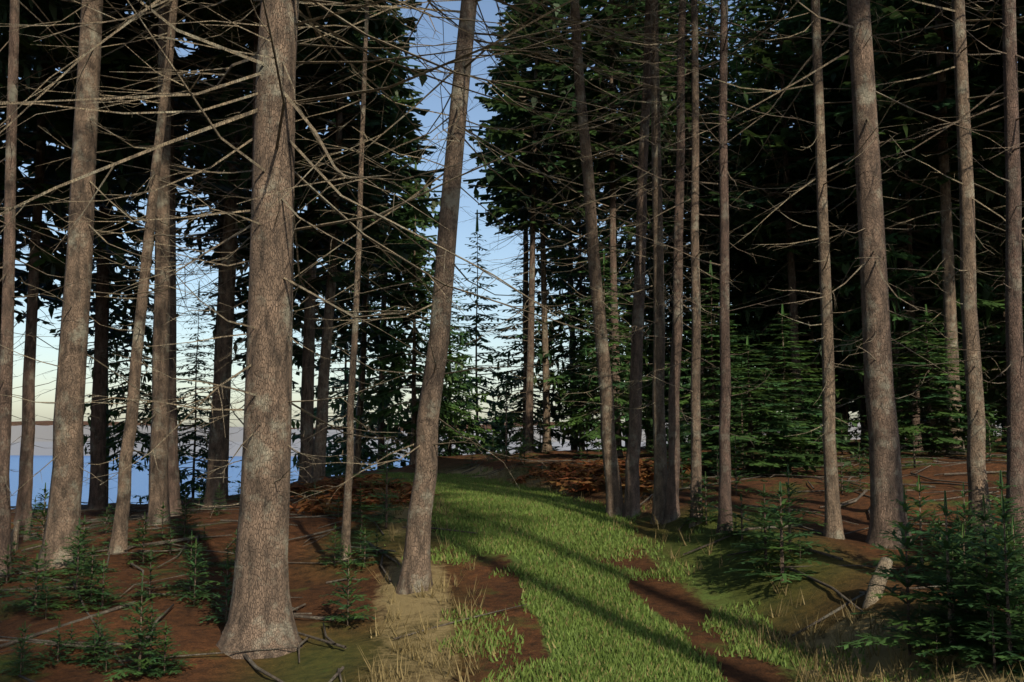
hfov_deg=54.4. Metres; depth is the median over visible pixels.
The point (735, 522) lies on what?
spruce sapling
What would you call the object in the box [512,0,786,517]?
spruce tree
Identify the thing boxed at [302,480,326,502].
spruce sapling
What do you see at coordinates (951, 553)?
spruce sapling
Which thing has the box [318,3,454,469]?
spruce tree
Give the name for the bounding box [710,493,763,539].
spruce sapling
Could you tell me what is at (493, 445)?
spruce sapling
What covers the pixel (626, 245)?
spruce tree
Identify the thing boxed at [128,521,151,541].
spruce sapling
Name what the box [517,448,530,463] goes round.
spruce sapling
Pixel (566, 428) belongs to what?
young spruce tree
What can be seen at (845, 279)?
spruce tree
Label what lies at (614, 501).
spruce tree
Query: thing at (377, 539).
spruce sapling
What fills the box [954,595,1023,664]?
spruce sapling
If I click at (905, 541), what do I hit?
spruce sapling
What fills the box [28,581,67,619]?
spruce sapling
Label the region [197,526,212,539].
spruce sapling
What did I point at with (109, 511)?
spruce sapling
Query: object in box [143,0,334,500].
spruce tree
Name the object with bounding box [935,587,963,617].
spruce sapling
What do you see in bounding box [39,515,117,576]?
spruce sapling
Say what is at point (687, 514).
spruce sapling
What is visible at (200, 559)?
spruce sapling
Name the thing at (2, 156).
spruce tree
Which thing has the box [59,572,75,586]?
spruce sapling
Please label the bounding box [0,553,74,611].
spruce sapling
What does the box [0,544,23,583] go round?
spruce sapling
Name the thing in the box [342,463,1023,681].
path grass
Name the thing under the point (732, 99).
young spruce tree
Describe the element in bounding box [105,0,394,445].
spruce tree
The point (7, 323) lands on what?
spruce tree
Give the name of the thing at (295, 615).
fallen branch sticks
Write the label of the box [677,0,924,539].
spruce tree
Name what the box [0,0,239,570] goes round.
spruce tree
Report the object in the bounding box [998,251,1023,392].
young spruce tree
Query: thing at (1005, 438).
spruce sapling
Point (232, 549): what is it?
spruce sapling
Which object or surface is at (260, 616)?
spruce tree
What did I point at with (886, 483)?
spruce tree
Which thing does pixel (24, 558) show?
spruce sapling
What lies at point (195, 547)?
spruce sapling
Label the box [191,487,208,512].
spruce sapling
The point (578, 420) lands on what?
young spruce tree
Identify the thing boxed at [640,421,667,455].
spruce sapling
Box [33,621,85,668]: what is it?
spruce sapling
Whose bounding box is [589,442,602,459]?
spruce sapling
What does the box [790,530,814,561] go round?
spruce sapling
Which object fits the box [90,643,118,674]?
spruce sapling
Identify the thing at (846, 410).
spruce tree
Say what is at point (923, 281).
spruce tree
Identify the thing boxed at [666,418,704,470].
spruce sapling
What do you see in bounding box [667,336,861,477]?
young spruce tree
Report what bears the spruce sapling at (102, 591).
on the terrain at (690, 605)
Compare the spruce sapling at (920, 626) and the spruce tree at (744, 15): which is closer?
the spruce sapling at (920, 626)
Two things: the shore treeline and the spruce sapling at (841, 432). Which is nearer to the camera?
the spruce sapling at (841, 432)
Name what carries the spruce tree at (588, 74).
on the terrain at (690, 605)
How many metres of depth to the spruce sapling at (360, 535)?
11.12 m
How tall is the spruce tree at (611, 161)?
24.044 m
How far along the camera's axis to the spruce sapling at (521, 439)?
25.37 m
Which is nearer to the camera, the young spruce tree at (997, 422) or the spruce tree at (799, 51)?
the spruce tree at (799, 51)
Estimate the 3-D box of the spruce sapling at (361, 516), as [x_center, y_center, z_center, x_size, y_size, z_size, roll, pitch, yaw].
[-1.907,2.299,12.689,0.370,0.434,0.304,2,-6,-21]
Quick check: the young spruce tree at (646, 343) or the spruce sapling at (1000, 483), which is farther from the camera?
the young spruce tree at (646, 343)
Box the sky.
[0,0,1020,427]
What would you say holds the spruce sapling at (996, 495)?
on the terrain at (690, 605)
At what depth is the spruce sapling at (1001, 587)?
6.49 m
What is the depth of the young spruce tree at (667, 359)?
32.86 m
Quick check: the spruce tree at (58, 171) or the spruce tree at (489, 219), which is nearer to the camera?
the spruce tree at (58, 171)
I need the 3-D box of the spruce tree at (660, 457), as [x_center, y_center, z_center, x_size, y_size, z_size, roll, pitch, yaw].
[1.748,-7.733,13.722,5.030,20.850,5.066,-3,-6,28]
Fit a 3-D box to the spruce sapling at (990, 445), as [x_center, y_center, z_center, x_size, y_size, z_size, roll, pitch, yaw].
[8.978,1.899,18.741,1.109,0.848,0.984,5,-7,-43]
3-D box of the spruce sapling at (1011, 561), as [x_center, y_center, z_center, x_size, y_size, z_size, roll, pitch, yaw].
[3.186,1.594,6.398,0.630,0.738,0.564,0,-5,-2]
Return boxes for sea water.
[9,455,408,508]
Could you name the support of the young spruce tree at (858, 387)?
on the terrain at (690, 605)
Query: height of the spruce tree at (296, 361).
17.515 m
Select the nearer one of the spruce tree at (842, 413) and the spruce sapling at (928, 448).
the spruce sapling at (928, 448)
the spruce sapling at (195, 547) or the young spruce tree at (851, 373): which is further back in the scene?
the young spruce tree at (851, 373)
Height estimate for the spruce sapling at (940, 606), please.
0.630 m
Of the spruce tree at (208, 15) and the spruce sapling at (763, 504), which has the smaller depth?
the spruce sapling at (763, 504)
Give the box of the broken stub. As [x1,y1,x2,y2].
[11,510,32,551]
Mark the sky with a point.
(488, 8)
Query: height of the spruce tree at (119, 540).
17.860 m
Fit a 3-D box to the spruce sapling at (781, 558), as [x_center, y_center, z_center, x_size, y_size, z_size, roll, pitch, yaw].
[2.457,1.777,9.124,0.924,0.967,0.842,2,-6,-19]
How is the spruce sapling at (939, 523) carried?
on the terrain at (690, 605)
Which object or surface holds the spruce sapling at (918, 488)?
on the terrain at (690, 605)
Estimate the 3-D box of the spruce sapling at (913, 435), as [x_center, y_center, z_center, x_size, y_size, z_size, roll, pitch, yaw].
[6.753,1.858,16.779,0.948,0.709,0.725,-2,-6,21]
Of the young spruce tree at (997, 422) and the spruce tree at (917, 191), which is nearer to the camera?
the spruce tree at (917, 191)
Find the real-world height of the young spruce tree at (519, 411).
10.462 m
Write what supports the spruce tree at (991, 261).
on the terrain at (690, 605)
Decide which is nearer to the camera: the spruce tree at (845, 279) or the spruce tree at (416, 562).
the spruce tree at (416, 562)
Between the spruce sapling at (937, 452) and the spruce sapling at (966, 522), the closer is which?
the spruce sapling at (966, 522)
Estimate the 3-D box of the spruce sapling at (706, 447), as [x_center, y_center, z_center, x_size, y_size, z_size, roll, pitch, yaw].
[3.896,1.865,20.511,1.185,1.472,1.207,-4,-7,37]
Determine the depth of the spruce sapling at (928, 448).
20.31 m
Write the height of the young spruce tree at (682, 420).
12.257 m
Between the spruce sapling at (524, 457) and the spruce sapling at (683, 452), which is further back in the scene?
the spruce sapling at (524, 457)
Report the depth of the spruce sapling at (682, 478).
14.39 m
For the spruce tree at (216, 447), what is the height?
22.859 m
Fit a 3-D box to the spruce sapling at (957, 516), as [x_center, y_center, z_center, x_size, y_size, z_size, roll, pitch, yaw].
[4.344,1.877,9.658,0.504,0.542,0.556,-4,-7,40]
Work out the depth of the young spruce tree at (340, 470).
35.61 m
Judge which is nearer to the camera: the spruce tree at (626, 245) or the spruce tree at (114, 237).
the spruce tree at (114, 237)
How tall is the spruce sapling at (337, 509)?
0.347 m
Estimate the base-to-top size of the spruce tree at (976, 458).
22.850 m
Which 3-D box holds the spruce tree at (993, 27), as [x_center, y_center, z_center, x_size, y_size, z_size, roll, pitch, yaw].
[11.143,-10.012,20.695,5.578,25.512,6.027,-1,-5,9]
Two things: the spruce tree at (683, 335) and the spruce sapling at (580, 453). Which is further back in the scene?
the spruce tree at (683, 335)
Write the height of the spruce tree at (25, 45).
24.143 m
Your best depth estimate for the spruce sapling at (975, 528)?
9.67 m
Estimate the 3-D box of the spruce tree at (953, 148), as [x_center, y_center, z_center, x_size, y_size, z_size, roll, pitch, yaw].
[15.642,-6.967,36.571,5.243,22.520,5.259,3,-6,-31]
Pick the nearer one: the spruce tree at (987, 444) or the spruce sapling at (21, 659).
the spruce sapling at (21, 659)
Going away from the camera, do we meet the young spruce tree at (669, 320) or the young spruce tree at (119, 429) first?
the young spruce tree at (119, 429)
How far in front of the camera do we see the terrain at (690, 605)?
9.36 m
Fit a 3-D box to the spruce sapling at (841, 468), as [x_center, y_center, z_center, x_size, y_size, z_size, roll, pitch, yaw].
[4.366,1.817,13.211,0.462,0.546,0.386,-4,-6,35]
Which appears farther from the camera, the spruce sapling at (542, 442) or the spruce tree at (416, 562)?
the spruce sapling at (542, 442)
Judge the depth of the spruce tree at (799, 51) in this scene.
37.23 m
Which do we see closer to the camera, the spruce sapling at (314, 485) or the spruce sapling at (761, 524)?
the spruce sapling at (761, 524)
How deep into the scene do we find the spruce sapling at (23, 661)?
7.48 m
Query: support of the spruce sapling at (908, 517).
on the terrain at (690, 605)
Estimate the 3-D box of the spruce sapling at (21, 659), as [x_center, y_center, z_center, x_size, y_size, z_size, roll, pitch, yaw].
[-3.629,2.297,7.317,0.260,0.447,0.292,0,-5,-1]
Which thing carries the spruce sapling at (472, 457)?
on the terrain at (690, 605)
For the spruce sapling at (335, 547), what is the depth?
10.86 m
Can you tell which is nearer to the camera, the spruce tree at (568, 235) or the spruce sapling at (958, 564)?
the spruce sapling at (958, 564)
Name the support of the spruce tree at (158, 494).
on the terrain at (690, 605)
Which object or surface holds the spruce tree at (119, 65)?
on the terrain at (690, 605)
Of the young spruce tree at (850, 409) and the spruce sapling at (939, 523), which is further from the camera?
the young spruce tree at (850, 409)
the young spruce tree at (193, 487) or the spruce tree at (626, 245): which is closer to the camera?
the young spruce tree at (193, 487)
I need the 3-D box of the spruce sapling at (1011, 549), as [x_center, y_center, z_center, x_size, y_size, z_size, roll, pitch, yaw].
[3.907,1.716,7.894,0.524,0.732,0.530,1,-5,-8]
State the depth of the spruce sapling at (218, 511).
15.32 m
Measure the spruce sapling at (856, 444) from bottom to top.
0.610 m
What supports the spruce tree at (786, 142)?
on the terrain at (690, 605)
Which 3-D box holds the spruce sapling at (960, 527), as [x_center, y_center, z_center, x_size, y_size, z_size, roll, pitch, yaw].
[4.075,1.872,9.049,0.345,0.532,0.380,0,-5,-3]
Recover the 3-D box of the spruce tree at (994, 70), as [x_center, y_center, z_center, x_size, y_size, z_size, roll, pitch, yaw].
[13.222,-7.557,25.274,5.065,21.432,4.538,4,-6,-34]
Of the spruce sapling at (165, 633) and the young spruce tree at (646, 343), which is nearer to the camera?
the spruce sapling at (165, 633)
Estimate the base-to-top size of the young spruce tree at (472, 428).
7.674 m
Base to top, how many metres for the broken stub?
0.780 m
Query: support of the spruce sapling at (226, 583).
on the terrain at (690, 605)
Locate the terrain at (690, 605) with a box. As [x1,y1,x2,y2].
[0,421,1023,681]
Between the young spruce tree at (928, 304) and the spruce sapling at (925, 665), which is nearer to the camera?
the spruce sapling at (925, 665)
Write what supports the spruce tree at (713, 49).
on the terrain at (690, 605)
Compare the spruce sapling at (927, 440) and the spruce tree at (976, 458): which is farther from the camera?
the spruce sapling at (927, 440)
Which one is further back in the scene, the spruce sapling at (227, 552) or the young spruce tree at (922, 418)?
the young spruce tree at (922, 418)
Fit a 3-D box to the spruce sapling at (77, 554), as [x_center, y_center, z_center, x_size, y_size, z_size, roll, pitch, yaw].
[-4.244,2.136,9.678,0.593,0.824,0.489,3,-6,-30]
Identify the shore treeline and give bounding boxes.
[10,421,1001,456]
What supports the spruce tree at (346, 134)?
on the terrain at (690, 605)
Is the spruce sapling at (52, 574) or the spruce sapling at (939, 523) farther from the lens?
the spruce sapling at (52, 574)
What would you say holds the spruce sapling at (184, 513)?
on the terrain at (690, 605)
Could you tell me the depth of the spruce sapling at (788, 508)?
9.87 m
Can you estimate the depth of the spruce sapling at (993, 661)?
5.95 m
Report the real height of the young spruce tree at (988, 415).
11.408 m
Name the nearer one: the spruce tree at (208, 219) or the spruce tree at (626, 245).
the spruce tree at (208, 219)
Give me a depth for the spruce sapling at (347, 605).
8.67 m
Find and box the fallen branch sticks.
[0,447,1023,681]
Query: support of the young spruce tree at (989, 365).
on the terrain at (690, 605)
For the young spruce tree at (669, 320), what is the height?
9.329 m
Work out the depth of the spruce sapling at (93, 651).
7.71 m
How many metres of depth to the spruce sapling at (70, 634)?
8.04 m
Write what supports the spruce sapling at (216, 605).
on the terrain at (690, 605)
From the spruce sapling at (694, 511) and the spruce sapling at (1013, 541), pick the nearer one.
the spruce sapling at (1013, 541)
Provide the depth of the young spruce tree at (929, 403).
20.87 m
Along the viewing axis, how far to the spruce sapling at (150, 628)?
7.33 m
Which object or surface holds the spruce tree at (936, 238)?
on the terrain at (690, 605)
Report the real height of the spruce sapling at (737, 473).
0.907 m
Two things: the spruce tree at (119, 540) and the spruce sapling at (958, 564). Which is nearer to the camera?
the spruce sapling at (958, 564)
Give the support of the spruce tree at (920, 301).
on the terrain at (690, 605)
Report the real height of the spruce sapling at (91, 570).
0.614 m
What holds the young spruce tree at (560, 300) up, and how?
on the terrain at (690, 605)
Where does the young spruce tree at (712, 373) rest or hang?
on the terrain at (690, 605)
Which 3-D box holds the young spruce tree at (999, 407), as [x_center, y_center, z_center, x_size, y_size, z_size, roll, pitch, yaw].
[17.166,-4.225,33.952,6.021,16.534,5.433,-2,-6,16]
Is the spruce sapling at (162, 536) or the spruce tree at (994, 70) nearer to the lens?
the spruce sapling at (162, 536)
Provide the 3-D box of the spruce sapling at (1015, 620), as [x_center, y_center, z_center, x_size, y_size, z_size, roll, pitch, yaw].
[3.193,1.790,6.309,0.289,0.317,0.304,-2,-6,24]
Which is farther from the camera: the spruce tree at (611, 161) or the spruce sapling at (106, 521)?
the spruce tree at (611, 161)
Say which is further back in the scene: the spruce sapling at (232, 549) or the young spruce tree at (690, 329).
the young spruce tree at (690, 329)
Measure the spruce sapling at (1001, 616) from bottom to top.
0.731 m
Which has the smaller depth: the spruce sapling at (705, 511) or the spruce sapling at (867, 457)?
the spruce sapling at (705, 511)
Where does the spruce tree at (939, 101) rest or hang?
on the terrain at (690, 605)
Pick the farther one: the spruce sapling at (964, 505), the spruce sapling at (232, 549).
the spruce sapling at (232, 549)
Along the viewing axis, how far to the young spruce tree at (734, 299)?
30.98 m
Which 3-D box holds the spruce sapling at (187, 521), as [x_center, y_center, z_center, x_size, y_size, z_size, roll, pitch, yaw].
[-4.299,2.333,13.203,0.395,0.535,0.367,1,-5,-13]
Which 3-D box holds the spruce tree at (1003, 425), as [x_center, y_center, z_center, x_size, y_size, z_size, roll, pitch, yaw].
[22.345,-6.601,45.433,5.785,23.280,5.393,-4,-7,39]
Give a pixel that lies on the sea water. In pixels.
(139, 483)
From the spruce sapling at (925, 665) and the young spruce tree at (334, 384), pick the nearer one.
the spruce sapling at (925, 665)
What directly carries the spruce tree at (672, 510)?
on the terrain at (690, 605)
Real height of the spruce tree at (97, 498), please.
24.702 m
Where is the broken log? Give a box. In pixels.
[862,557,892,608]
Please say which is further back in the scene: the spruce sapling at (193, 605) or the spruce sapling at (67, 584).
the spruce sapling at (67, 584)
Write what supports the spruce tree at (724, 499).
on the terrain at (690, 605)
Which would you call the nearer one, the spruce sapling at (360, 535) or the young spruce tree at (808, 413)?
the spruce sapling at (360, 535)
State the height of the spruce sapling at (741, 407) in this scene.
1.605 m
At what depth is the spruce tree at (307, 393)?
25.21 m
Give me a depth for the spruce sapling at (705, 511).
11.80 m
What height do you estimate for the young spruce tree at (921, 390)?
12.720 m
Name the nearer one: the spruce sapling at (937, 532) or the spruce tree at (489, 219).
the spruce sapling at (937, 532)
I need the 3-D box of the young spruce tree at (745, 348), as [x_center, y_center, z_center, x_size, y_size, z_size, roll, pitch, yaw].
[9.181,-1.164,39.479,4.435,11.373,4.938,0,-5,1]
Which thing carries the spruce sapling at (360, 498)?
on the terrain at (690, 605)
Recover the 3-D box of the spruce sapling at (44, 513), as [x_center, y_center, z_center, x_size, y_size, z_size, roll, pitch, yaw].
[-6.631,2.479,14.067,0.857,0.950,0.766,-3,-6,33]
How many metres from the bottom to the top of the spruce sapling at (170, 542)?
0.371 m
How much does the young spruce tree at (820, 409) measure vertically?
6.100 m
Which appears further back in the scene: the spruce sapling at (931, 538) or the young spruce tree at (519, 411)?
the young spruce tree at (519, 411)
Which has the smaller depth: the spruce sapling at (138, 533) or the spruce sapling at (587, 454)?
the spruce sapling at (138, 533)
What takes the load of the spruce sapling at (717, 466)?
on the terrain at (690, 605)
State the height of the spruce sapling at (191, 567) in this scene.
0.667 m
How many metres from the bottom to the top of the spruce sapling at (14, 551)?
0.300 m
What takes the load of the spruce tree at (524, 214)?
on the terrain at (690, 605)
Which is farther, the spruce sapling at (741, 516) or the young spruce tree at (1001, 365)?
the young spruce tree at (1001, 365)
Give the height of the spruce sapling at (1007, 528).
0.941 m
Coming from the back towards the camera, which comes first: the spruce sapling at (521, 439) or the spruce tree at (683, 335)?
the spruce tree at (683, 335)
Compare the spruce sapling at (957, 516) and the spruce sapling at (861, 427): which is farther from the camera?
the spruce sapling at (861, 427)
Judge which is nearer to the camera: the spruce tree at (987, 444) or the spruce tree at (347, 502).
the spruce tree at (347, 502)
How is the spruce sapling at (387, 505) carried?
on the terrain at (690, 605)
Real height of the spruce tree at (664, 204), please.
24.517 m
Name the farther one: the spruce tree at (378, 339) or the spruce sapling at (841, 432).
the spruce tree at (378, 339)
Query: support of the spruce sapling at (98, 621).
on the terrain at (690, 605)
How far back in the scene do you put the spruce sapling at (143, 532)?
11.52 m
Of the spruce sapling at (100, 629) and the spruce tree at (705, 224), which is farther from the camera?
the spruce tree at (705, 224)
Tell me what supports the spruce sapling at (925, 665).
on the terrain at (690, 605)
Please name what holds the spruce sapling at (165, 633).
on the terrain at (690, 605)
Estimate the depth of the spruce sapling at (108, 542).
12.48 m
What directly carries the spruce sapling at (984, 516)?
on the terrain at (690, 605)
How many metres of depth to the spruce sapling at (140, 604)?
7.33 m
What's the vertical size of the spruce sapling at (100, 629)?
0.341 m
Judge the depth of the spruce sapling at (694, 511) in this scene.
11.95 m
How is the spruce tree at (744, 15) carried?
on the terrain at (690, 605)
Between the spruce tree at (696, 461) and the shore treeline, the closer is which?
the spruce tree at (696, 461)
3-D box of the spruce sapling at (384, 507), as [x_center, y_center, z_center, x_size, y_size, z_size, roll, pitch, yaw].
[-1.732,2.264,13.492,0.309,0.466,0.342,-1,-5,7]
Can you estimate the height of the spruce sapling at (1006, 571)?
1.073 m
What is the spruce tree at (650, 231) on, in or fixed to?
on the terrain at (690, 605)
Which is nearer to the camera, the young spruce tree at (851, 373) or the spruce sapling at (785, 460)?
the spruce sapling at (785, 460)
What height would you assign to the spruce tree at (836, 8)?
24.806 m
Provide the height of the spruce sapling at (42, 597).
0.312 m
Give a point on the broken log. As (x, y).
(886, 562)
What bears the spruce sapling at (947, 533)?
on the terrain at (690, 605)
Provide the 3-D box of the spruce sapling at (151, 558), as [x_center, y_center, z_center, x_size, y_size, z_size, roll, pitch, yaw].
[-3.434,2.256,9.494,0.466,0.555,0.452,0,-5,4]
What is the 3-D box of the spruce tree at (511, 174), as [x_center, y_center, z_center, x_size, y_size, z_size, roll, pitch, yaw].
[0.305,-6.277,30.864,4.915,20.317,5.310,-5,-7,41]
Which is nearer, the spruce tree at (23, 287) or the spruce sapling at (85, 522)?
the spruce sapling at (85, 522)
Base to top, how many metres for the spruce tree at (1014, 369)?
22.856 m
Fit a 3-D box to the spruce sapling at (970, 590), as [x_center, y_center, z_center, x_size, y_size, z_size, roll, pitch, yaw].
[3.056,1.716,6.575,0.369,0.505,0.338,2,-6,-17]
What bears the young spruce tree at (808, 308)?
on the terrain at (690, 605)
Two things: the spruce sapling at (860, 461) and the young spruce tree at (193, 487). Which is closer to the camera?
the spruce sapling at (860, 461)
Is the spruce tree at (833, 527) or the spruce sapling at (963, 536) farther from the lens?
the spruce tree at (833, 527)
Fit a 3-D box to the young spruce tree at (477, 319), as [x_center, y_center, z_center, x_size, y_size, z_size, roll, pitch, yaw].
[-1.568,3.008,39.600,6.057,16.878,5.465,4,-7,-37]
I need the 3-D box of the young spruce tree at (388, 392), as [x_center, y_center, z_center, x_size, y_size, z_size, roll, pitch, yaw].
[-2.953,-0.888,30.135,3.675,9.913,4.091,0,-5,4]
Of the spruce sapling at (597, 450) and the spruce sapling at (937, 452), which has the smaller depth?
the spruce sapling at (937, 452)
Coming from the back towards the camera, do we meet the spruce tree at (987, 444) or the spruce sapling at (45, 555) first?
the spruce tree at (987, 444)
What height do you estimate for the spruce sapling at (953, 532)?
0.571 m
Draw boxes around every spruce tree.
[0,0,130,344]
[0,0,157,525]
[0,0,221,508]
[0,0,222,577]
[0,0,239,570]
[0,0,301,525]
[0,0,737,658]
[0,34,130,469]
[0,126,5,157]
[15,3,187,503]
[18,0,321,516]
[27,0,257,554]
[83,198,190,501]
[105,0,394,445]
[130,51,250,465]
[132,281,240,503]
[139,0,360,507]
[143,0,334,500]
[194,94,347,413]
[202,0,705,594]
[215,0,417,484]
[222,0,443,483]
[232,0,465,560]
[290,238,400,480]
[293,2,456,472]
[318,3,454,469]
[326,273,445,475]
[354,162,477,464]
[399,268,501,455]
[438,210,521,455]
[441,0,753,516]
[458,0,618,451]
[461,0,608,453]
[468,0,583,452]
[468,239,578,454]
[510,0,762,523]
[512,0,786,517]
[513,16,626,449]
[513,169,653,450]
[523,0,702,455]
[537,0,795,524]
[538,249,652,451]
[548,0,686,416]
[550,285,599,446]
[554,185,669,423]
[559,0,798,527]
[573,0,848,534]
[584,49,668,445]
[598,0,706,446]
[604,1,714,443]
[621,223,682,448]
[623,0,762,449]
[642,269,710,442]
[643,190,710,419]
[644,240,688,438]
[645,260,768,455]
[651,14,818,415]
[656,0,1023,549]
[667,168,777,415]
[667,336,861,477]
[669,0,762,424]
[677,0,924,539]
[686,0,793,307]
[687,100,842,447]
[699,0,857,449]
[704,263,780,432]
[707,304,863,465]
[730,0,909,441]
[731,8,775,442]
[745,0,852,440]
[761,10,850,388]
[766,6,851,445]
[787,8,915,445]
[789,2,935,447]
[795,0,1002,450]
[795,233,855,438]
[805,0,1023,533]
[806,0,1023,452]
[811,0,1023,555]
[815,254,855,434]
[817,382,854,441]
[824,0,1023,453]
[835,295,860,434]
[843,234,942,414]
[848,299,911,424]
[852,308,938,439]
[854,304,1006,455]
[895,13,1001,445]
[895,169,956,444]
[897,14,997,328]
[897,174,1003,446]
[897,190,927,443]
[900,308,937,426]
[921,256,999,445]
[922,35,1023,427]
[923,15,1023,389]
[937,8,1023,315]
[937,58,1023,409]
[940,0,1023,331]
[962,405,1001,440]
[965,267,1003,423]
[978,257,1006,442]
[984,267,1023,420]
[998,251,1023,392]
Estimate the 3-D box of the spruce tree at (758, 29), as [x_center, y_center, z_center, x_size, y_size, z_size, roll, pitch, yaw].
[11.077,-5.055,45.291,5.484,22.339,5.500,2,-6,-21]
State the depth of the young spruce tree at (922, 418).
45.68 m
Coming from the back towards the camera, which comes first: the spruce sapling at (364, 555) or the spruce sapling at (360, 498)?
the spruce sapling at (360, 498)
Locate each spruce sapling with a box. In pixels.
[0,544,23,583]
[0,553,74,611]
[0,620,42,673]
[0,624,39,675]
[11,541,26,561]
[14,548,31,572]
[17,482,48,541]
[25,540,56,576]
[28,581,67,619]
[31,573,50,600]
[32,497,41,517]
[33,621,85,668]
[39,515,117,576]
[43,518,101,597]
[46,567,60,579]
[55,624,83,649]
[59,545,124,606]
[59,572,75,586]
[65,623,131,663]
[66,611,114,651]
[72,559,131,613]
[76,633,112,668]
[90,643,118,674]
[92,509,112,532]
[93,504,113,527]
[94,506,135,544]
[99,580,170,681]
[115,601,181,677]
[122,513,165,564]
[125,548,171,599]
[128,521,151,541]
[132,624,195,677]
[145,502,180,539]
[155,528,181,555]
[159,531,221,596]
[166,487,208,536]
[171,538,214,601]
[175,497,202,532]
[184,548,217,565]
[184,587,203,607]
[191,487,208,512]
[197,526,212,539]
[198,558,234,626]
[206,597,228,609]
[209,482,229,515]
[209,529,236,568]
[221,546,234,564]
[233,488,239,502]
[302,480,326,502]
[317,522,350,567]
[320,545,378,625]
[325,497,342,517]
[345,528,382,566]
[351,483,374,517]
[351,506,371,534]
[351,528,373,553]
[352,424,409,528]
[366,527,387,555]
[374,491,391,520]
[465,448,479,465]
[475,379,535,461]
[483,435,501,454]
[506,427,533,462]
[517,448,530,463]
[532,408,554,452]
[573,436,595,457]
[573,448,585,463]
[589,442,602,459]
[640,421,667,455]
[651,412,703,479]
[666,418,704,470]
[676,490,716,519]
[680,465,690,490]
[681,402,715,458]
[681,505,703,524]
[686,471,717,524]
[703,447,734,481]
[709,436,767,494]
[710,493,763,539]
[718,391,762,470]
[719,481,832,582]
[723,513,750,534]
[726,484,805,565]
[739,464,838,552]
[750,512,777,535]
[762,433,816,476]
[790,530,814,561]
[821,457,858,492]
[836,417,862,454]
[836,485,956,654]
[840,442,869,489]
[847,432,864,453]
[850,433,869,473]
[851,402,868,443]
[858,490,1004,654]
[859,475,956,572]
[895,604,944,656]
[900,430,940,467]
[905,487,924,521]
[908,624,964,673]
[913,518,956,566]
[913,568,987,662]
[915,424,944,454]
[918,509,951,542]
[918,552,976,614]
[920,435,942,456]
[923,470,1023,583]
[923,522,937,546]
[923,524,996,633]
[925,497,1023,666]
[927,430,958,455]
[933,482,999,575]
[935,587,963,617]
[936,494,1023,658]
[936,506,980,556]
[936,524,975,584]
[938,551,967,584]
[943,507,977,556]
[944,531,997,582]
[949,541,1023,646]
[953,517,975,568]
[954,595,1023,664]
[955,508,991,552]
[955,563,1005,622]
[956,517,1023,630]
[957,606,1022,677]
[958,490,1023,611]
[959,419,1006,459]
[970,548,1023,619]
[973,531,1023,637]
[974,522,1023,580]
[986,468,1006,528]
[994,422,1006,448]
[997,602,1023,640]
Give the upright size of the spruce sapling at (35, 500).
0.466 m
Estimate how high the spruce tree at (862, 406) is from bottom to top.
24.987 m
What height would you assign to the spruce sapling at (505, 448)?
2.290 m
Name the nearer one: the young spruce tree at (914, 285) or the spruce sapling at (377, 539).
the spruce sapling at (377, 539)
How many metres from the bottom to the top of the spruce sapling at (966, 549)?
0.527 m
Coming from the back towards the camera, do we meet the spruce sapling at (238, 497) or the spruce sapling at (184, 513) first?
the spruce sapling at (238, 497)
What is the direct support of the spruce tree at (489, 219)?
on the terrain at (690, 605)
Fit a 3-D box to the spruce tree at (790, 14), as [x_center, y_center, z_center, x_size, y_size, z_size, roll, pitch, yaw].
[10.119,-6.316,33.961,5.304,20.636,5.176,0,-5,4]

